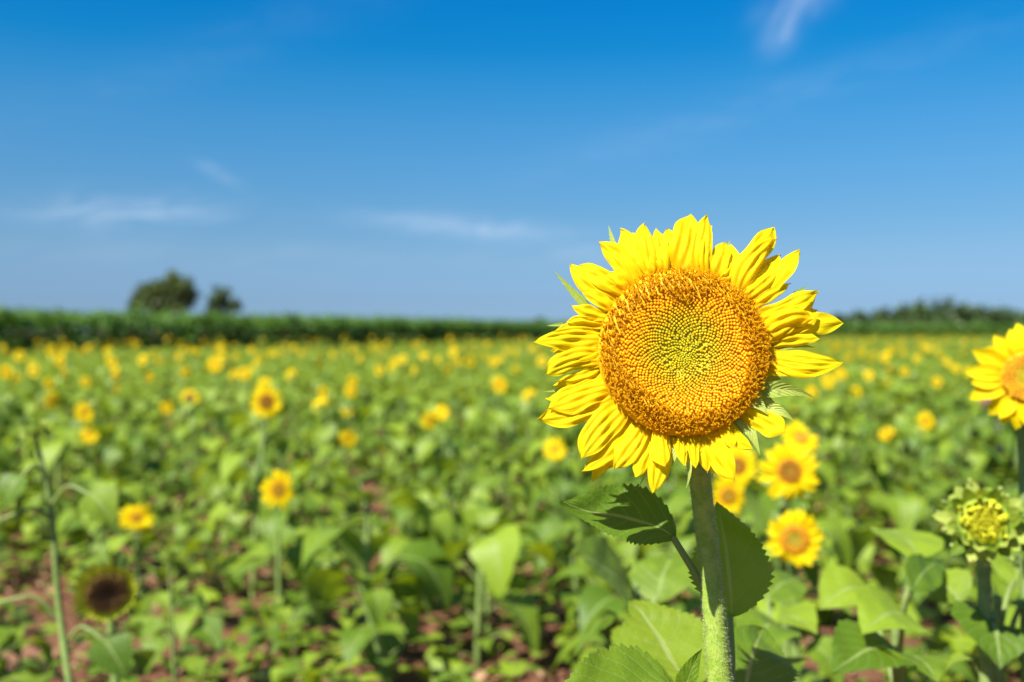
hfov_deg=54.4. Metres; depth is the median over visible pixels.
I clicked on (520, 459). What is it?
sunflower
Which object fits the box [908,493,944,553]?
sunflower
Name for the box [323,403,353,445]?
sunflower
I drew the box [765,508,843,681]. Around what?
sunflower
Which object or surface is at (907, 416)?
sunflower
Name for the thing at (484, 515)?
sunflower
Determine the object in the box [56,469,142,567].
sunflower
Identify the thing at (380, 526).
sunflower
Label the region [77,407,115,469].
sunflower
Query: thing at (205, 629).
sunflower
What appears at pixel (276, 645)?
sunflower
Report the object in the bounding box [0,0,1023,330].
sky
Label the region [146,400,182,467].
sunflower
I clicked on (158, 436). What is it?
sunflower
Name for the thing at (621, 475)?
sunflower
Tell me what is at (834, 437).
sunflower
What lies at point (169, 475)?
sunflower
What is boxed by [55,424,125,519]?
sunflower
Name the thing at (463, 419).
sunflower
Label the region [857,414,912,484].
sunflower
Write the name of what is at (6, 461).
sunflower
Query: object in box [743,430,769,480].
sunflower
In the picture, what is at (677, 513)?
sunflower
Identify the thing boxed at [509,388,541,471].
sunflower
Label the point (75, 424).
sunflower
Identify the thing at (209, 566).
sunflower
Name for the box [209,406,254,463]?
sunflower
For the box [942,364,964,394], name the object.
sunflower
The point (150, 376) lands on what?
sunflower
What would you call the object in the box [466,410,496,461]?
sunflower
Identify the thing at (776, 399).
sunflower
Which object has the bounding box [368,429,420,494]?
sunflower
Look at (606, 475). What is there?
sunflower
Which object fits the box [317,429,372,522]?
sunflower
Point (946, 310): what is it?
broadleaf tree
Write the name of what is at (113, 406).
sunflower
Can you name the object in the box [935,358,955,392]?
sunflower
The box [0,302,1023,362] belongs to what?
tall crop
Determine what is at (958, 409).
sunflower
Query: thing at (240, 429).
sunflower
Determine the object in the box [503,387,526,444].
sunflower
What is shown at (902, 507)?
sunflower
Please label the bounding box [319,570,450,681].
sunflower
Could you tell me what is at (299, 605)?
sunflower
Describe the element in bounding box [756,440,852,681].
sunflower
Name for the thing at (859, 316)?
broadleaf tree
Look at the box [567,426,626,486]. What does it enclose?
sunflower
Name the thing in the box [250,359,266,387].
sunflower
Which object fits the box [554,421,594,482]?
sunflower
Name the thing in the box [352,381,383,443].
sunflower
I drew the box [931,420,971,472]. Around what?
sunflower
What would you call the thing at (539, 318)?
bush
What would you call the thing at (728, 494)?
sunflower
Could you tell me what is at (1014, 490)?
sunflower
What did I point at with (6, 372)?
sunflower
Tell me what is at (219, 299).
broadleaf tree
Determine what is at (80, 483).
sunflower
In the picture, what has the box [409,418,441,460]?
sunflower
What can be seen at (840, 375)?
sunflower
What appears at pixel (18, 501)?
sunflower
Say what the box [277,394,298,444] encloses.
sunflower
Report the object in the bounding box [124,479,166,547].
sunflower
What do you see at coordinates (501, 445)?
sunflower
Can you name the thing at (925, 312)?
broadleaf tree
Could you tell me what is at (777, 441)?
sunflower
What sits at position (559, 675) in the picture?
soil clods
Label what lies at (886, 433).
sunflower
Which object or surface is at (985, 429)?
sunflower
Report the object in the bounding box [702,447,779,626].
sunflower
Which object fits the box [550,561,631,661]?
sunflower
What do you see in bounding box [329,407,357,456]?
sunflower
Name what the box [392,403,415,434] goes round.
sunflower
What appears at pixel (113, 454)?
sunflower
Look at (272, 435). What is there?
sunflower
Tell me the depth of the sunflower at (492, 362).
14.45 m
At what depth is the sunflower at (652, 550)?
5.10 m
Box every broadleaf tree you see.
[126,269,202,314]
[204,284,243,314]
[831,312,857,332]
[846,309,877,331]
[866,306,890,323]
[877,302,929,332]
[910,296,942,332]
[927,295,956,321]
[938,300,992,332]
[975,304,1012,331]
[996,302,1023,323]
[1008,313,1023,325]
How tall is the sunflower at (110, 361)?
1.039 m
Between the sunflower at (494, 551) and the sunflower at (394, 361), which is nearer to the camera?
the sunflower at (494, 551)
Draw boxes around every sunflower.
[0,364,24,440]
[0,388,26,471]
[0,389,25,449]
[0,408,18,461]
[0,417,132,681]
[0,439,14,474]
[0,475,25,549]
[0,522,18,582]
[0,595,55,681]
[0,621,22,674]
[0,658,41,681]
[2,431,48,504]
[14,479,65,572]
[15,408,111,532]
[18,360,39,388]
[19,408,56,452]
[21,435,75,525]
[26,399,52,443]
[30,376,60,436]
[30,391,65,484]
[41,409,66,478]
[42,355,73,408]
[46,418,82,460]
[53,401,106,480]
[54,398,109,483]
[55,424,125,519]
[55,473,106,555]
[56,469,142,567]
[57,517,133,583]
[65,551,156,681]
[67,503,183,619]
[72,376,97,422]
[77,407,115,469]
[90,408,113,424]
[91,347,118,407]
[94,391,135,463]
[94,415,117,429]
[95,370,127,427]
[99,416,149,483]
[100,356,123,401]
[101,411,165,514]
[103,429,153,511]
[117,587,186,671]
[121,605,222,681]
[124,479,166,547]
[131,393,159,444]
[133,399,173,463]
[135,372,157,406]
[137,544,215,681]
[144,425,179,476]
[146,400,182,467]
[147,458,192,532]
[160,431,202,490]
[162,389,223,508]
[163,507,215,605]
[167,537,254,627]
[170,390,205,449]
[171,388,204,461]
[173,354,187,396]
[174,366,192,396]
[178,403,253,488]
[183,443,250,539]
[189,349,204,383]
[198,464,224,522]
[201,355,233,448]
[207,385,296,599]
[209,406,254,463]
[209,436,278,550]
[214,353,235,408]
[218,421,260,476]
[223,370,252,432]
[228,470,316,647]
[229,367,258,424]
[230,516,351,629]
[232,366,261,442]
[235,377,282,471]
[247,425,277,470]
[247,435,313,519]
[248,596,305,678]
[249,417,297,455]
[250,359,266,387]
[269,450,296,490]
[269,478,321,577]
[270,625,321,681]
[276,436,322,491]
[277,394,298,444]
[279,368,307,439]
[290,452,344,550]
[293,395,331,464]
[294,417,345,482]
[298,469,452,681]
[302,386,333,422]
[304,403,347,468]
[304,460,361,527]
[304,665,359,681]
[308,395,344,507]
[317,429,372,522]
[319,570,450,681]
[323,393,356,447]
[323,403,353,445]
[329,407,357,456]
[331,374,359,405]
[332,383,375,439]
[336,382,364,461]
[345,421,373,482]
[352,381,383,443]
[356,413,395,464]
[357,390,422,477]
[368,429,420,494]
[369,506,412,576]
[372,480,468,606]
[376,364,400,401]
[376,390,424,462]
[382,357,404,409]
[384,466,430,532]
[391,479,435,537]
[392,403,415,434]
[404,411,443,492]
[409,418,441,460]
[409,428,471,522]
[413,401,451,436]
[416,353,437,400]
[416,412,457,463]
[416,478,490,591]
[417,517,553,681]
[421,404,468,461]
[428,422,468,496]
[434,402,461,435]
[434,447,498,509]
[438,502,543,642]
[443,393,465,434]
[444,669,478,681]
[445,358,466,402]
[446,408,473,456]
[448,433,499,507]
[455,386,509,440]
[458,454,537,557]
[460,421,493,468]
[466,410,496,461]
[467,404,493,430]
[468,374,521,499]
[477,385,543,471]
[485,357,497,403]
[485,395,519,461]
[490,448,534,519]
[493,355,510,402]
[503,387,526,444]
[503,406,521,440]
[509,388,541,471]
[514,437,579,544]
[518,431,580,522]
[518,514,622,626]
[520,495,583,606]
[521,423,547,484]
[527,457,591,580]
[528,426,577,503]
[533,214,843,681]
[536,387,582,462]
[546,556,701,679]
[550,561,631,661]
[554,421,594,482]
[558,427,575,438]
[566,455,610,522]
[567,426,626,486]
[569,534,692,660]
[582,527,647,595]
[596,463,645,539]
[597,464,663,498]
[638,460,696,555]
[641,533,703,621]
[665,457,714,499]
[668,457,681,482]
[668,478,743,596]
[674,510,687,530]
[675,447,729,514]
[683,477,745,613]
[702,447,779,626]
[734,570,817,677]
[741,440,766,510]
[742,480,857,624]
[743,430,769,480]
[754,434,817,514]
[756,419,843,656]
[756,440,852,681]
[759,433,781,455]
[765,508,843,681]
[767,397,789,442]
[767,438,779,447]
[783,396,817,433]
[786,391,816,433]
[786,410,856,496]
[790,385,826,447]
[795,384,838,459]
[805,450,837,507]
[806,485,859,571]
[807,374,841,456]
[814,443,849,508]
[817,479,883,584]
[818,527,950,681]
[819,433,891,543]
[825,367,857,464]
[829,418,859,483]
[834,386,861,434]
[839,417,883,472]
[842,389,893,453]
[848,452,887,517]
[849,385,892,439]
[851,370,874,414]
[852,439,896,503]
[852,490,947,621]
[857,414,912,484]
[859,450,923,528]
[875,352,896,400]
[876,427,908,492]
[882,410,935,494]
[886,468,954,531]
[887,629,975,681]
[893,551,992,677]
[896,383,948,440]
[897,367,912,402]
[899,419,934,477]
[901,355,925,402]
[905,407,942,466]
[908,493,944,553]
[909,432,955,499]
[915,377,943,416]
[916,400,939,441]
[922,427,1004,524]
[924,551,1023,681]
[926,497,1019,654]
[930,529,952,615]
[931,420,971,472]
[932,478,1023,681]
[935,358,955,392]
[936,397,982,457]
[937,389,982,450]
[939,397,999,487]
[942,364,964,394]
[945,413,984,467]
[955,400,1013,487]
[957,419,984,450]
[965,323,1023,681]
[971,405,1017,486]
[972,488,1017,603]
[988,414,1017,481]
[993,599,1019,677]
[1002,477,1017,493]
[1012,441,1017,466]
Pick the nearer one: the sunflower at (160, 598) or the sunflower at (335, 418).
the sunflower at (160, 598)
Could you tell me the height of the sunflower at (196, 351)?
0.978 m
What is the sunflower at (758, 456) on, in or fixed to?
on the ground
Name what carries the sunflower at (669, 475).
on the ground
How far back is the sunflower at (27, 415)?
9.59 m
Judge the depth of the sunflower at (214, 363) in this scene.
9.47 m
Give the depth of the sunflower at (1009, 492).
4.53 m
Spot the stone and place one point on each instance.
(267, 669)
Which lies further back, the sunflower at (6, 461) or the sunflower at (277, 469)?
the sunflower at (277, 469)
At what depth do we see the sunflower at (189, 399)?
7.07 m
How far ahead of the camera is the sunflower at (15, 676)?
2.73 m
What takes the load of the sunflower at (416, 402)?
on the ground
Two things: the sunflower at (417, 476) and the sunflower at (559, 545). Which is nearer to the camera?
the sunflower at (559, 545)
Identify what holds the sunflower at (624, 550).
on the ground
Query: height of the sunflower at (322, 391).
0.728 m
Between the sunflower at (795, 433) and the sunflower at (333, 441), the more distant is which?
the sunflower at (333, 441)
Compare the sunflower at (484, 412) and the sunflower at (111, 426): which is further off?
the sunflower at (484, 412)
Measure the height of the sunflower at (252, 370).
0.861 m
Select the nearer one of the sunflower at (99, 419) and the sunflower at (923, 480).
the sunflower at (923, 480)
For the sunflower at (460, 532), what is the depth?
5.06 m
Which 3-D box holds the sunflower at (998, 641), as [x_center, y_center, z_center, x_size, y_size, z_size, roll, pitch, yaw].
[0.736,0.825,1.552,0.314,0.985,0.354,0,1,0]
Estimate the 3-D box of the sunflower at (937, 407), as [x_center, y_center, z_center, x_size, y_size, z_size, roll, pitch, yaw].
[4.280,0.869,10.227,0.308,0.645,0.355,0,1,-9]
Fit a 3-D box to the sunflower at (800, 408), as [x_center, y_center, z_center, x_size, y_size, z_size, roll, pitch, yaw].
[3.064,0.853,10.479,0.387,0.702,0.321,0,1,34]
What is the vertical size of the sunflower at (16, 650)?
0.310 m
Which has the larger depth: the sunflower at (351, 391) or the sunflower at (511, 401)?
the sunflower at (351, 391)
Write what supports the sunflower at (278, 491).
on the ground
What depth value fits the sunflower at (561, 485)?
5.12 m
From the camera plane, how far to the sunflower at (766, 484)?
5.63 m
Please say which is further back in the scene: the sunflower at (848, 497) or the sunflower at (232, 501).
the sunflower at (232, 501)
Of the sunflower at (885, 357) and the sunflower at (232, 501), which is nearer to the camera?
the sunflower at (232, 501)
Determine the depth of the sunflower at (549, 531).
4.23 m
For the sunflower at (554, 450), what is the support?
on the ground
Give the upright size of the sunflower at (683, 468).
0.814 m
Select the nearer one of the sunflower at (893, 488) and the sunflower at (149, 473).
the sunflower at (893, 488)
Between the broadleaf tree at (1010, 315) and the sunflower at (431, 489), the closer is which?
the sunflower at (431, 489)
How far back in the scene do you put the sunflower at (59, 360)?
13.07 m
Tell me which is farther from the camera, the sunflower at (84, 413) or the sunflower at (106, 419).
the sunflower at (106, 419)
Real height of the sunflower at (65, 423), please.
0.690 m
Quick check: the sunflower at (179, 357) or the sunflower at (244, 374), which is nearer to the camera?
the sunflower at (244, 374)
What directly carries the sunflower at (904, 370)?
on the ground
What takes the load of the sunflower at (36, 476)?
on the ground
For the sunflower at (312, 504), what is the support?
on the ground
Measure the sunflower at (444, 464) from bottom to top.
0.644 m
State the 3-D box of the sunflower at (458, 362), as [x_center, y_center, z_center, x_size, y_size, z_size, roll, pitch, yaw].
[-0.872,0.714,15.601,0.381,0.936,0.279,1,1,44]
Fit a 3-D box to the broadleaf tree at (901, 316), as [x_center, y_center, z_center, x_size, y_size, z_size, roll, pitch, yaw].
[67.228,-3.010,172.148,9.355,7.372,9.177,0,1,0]
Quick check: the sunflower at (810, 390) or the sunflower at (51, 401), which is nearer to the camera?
the sunflower at (51, 401)
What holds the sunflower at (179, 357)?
on the ground
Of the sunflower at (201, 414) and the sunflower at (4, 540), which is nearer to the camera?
the sunflower at (4, 540)
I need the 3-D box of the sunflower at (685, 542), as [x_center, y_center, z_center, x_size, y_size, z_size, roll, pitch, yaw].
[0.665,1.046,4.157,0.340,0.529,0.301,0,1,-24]
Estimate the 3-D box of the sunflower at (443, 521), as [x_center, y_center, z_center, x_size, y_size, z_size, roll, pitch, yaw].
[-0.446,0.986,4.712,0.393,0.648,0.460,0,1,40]
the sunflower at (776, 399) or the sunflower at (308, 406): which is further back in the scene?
the sunflower at (776, 399)
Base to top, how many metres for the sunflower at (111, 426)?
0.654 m
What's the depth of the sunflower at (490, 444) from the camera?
7.32 m
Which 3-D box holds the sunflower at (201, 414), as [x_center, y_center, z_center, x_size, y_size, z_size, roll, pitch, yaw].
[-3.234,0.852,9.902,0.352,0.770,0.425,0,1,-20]
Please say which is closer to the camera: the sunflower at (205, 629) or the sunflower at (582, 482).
the sunflower at (205, 629)
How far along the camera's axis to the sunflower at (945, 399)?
10.31 m
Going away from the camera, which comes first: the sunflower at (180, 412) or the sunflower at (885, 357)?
the sunflower at (180, 412)
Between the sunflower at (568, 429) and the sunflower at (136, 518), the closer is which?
the sunflower at (136, 518)
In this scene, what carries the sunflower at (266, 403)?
on the ground
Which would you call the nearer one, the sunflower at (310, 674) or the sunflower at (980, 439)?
the sunflower at (310, 674)
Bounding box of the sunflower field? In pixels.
[0,333,1005,441]
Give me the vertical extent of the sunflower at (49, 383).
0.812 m
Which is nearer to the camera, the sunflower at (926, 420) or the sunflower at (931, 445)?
the sunflower at (931, 445)
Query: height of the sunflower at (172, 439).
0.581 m
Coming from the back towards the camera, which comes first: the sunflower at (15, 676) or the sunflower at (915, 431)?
the sunflower at (915, 431)
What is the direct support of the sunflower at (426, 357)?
on the ground
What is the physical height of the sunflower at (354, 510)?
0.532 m
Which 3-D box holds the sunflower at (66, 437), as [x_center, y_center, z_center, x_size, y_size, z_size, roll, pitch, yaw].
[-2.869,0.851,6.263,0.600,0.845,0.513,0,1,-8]
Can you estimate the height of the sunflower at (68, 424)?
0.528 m
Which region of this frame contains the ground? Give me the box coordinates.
[0,331,1020,681]
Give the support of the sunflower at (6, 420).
on the ground
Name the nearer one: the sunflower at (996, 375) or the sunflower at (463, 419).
the sunflower at (996, 375)
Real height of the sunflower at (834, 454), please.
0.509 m
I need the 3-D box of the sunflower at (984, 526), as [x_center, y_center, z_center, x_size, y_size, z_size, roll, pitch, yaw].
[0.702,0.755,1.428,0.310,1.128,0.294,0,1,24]
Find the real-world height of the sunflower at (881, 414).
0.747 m
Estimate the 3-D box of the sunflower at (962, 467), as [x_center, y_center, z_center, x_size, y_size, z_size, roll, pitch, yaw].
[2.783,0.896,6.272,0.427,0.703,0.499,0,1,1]
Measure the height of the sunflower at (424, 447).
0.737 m
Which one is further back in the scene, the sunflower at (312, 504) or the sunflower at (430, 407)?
the sunflower at (430, 407)
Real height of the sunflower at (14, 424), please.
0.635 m
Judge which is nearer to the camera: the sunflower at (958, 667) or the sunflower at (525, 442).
the sunflower at (958, 667)
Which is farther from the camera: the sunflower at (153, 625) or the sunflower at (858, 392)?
the sunflower at (858, 392)
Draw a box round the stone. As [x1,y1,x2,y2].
[258,665,281,681]
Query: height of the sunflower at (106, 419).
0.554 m
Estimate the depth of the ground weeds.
4.58 m
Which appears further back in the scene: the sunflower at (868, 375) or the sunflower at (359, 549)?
the sunflower at (868, 375)
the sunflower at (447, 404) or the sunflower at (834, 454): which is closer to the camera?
the sunflower at (834, 454)
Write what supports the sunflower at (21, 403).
on the ground
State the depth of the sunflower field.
18.95 m
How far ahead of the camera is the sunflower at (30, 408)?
10.23 m
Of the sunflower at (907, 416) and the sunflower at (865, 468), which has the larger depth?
the sunflower at (907, 416)
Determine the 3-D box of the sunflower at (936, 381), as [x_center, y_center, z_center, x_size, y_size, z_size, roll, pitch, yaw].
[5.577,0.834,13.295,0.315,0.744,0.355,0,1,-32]
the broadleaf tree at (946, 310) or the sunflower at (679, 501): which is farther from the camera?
the broadleaf tree at (946, 310)
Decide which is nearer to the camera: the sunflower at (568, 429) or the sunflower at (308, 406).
the sunflower at (568, 429)
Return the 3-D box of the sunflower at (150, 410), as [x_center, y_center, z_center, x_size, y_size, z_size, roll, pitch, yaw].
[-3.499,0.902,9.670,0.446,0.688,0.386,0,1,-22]
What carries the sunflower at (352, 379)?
on the ground
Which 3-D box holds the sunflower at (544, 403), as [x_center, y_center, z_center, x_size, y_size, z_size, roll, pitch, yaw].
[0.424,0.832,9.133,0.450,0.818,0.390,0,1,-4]
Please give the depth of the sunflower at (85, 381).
12.70 m
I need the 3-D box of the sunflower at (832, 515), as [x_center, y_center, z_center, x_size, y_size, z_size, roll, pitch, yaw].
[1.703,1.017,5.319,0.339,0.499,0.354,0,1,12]
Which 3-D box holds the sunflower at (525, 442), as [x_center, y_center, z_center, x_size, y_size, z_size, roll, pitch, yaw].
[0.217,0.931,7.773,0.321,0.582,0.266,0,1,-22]
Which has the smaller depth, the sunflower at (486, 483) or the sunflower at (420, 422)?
the sunflower at (486, 483)
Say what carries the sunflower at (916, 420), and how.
on the ground
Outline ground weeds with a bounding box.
[0,403,1020,681]
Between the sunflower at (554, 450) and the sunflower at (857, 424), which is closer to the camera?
the sunflower at (554, 450)
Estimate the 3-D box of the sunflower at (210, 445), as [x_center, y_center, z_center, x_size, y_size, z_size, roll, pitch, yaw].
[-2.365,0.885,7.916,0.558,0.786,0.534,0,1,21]
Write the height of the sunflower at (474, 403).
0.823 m
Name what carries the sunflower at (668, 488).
on the ground
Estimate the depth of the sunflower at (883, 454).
7.38 m
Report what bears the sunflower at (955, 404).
on the ground
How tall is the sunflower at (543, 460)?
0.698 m
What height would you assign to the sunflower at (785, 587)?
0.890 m
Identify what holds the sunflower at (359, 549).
on the ground
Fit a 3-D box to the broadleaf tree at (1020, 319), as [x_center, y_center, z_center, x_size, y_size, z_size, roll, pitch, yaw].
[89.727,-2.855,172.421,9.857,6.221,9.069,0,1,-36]
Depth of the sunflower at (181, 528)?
4.68 m
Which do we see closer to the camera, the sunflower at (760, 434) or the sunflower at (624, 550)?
the sunflower at (624, 550)
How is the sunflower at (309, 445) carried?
on the ground
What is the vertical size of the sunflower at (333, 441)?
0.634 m
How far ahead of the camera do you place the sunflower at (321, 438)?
7.32 m
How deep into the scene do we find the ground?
4.51 m
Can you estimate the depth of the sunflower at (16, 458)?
6.81 m
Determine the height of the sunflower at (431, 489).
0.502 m
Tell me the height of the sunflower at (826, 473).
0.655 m
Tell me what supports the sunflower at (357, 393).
on the ground
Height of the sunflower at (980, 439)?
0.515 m
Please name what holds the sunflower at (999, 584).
on the ground
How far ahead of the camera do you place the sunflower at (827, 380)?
9.19 m
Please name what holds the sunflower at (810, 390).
on the ground
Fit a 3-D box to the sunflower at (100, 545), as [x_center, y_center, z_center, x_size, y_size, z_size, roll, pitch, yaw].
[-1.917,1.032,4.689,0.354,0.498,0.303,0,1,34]
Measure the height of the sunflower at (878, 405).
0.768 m
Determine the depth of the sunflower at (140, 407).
10.70 m
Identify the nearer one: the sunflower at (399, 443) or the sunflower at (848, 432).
the sunflower at (399, 443)
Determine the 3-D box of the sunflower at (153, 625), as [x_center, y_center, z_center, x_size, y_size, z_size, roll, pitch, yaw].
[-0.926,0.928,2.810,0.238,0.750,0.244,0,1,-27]
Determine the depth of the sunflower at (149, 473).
7.23 m
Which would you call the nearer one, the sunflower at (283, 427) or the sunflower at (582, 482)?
the sunflower at (582, 482)
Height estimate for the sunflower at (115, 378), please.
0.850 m
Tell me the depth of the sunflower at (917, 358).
15.57 m
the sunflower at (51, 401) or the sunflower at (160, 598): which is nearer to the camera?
the sunflower at (160, 598)
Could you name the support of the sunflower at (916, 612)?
on the ground
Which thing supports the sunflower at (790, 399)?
on the ground
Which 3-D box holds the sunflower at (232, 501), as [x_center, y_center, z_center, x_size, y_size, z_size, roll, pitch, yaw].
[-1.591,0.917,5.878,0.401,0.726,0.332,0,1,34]
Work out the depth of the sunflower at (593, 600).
3.11 m
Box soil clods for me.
[0,483,959,681]
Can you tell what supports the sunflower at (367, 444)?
on the ground
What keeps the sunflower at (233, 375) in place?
on the ground
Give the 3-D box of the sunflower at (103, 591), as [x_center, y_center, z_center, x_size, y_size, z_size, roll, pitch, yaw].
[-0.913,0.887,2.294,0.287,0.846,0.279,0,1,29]
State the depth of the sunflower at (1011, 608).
3.24 m
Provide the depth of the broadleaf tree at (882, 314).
176.82 m
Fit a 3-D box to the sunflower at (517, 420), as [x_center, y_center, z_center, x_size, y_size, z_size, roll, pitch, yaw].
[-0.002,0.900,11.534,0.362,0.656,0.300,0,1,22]
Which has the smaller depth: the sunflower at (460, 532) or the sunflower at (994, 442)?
the sunflower at (460, 532)
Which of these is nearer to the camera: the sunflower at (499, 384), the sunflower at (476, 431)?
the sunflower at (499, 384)
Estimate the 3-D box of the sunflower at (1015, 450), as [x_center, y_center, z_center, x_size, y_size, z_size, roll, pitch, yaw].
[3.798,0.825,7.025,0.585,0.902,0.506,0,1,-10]
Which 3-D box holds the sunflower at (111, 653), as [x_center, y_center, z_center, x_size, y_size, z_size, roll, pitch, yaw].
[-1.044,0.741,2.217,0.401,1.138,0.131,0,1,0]
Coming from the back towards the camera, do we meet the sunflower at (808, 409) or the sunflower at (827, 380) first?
the sunflower at (808, 409)
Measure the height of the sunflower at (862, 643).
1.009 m
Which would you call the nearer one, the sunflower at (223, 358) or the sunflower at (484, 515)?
the sunflower at (484, 515)
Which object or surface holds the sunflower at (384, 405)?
on the ground
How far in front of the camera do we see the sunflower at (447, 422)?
8.86 m
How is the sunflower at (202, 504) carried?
on the ground
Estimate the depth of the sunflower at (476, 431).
8.38 m
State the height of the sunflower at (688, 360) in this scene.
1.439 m
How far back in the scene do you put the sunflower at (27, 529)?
5.24 m
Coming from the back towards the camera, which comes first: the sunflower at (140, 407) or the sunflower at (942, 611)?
the sunflower at (140, 407)
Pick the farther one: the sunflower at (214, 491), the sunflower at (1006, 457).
the sunflower at (1006, 457)
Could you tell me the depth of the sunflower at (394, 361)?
15.56 m
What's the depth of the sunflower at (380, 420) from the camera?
9.29 m
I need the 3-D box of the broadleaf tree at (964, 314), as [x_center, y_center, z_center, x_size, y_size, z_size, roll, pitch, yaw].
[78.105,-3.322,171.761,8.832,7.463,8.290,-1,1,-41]
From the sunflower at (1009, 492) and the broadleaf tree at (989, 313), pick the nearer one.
the sunflower at (1009, 492)
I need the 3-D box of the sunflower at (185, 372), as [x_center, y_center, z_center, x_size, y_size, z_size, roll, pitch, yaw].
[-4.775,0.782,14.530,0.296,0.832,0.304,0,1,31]
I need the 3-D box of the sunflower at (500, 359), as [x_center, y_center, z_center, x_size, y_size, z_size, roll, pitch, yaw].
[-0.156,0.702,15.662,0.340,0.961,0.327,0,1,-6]
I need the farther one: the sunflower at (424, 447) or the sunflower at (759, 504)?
the sunflower at (424, 447)
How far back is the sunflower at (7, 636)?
3.27 m
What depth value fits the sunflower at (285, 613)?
3.62 m
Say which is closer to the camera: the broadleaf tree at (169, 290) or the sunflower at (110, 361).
the sunflower at (110, 361)
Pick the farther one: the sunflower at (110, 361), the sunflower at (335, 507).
the sunflower at (110, 361)
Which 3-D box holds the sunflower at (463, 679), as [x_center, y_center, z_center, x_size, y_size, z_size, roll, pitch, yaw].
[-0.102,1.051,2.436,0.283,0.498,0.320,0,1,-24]
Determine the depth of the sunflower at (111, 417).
9.74 m
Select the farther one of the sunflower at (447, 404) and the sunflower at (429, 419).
the sunflower at (447, 404)
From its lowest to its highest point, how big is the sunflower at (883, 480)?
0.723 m
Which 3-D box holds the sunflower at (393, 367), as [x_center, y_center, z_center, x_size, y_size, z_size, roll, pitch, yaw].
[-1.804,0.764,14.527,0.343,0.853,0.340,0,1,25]
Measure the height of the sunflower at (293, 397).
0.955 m
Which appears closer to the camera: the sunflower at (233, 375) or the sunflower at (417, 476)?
the sunflower at (417, 476)
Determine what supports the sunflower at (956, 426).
on the ground
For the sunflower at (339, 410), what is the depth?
10.36 m
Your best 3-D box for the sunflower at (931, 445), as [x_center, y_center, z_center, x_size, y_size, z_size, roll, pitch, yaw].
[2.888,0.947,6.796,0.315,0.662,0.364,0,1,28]
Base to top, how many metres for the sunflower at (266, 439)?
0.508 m
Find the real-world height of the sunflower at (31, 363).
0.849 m
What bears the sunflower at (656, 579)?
on the ground
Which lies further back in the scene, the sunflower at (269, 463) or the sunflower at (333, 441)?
the sunflower at (333, 441)
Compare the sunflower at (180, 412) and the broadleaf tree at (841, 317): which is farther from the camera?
the broadleaf tree at (841, 317)
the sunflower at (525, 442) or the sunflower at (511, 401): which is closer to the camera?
the sunflower at (525, 442)
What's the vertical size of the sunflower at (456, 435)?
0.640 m
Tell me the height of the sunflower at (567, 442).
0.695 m
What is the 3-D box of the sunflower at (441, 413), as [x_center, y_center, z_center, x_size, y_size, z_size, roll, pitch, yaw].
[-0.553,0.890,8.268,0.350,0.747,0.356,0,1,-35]
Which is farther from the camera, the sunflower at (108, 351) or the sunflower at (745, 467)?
the sunflower at (108, 351)
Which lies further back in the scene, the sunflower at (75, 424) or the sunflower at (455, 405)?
the sunflower at (455, 405)
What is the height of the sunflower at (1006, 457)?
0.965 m

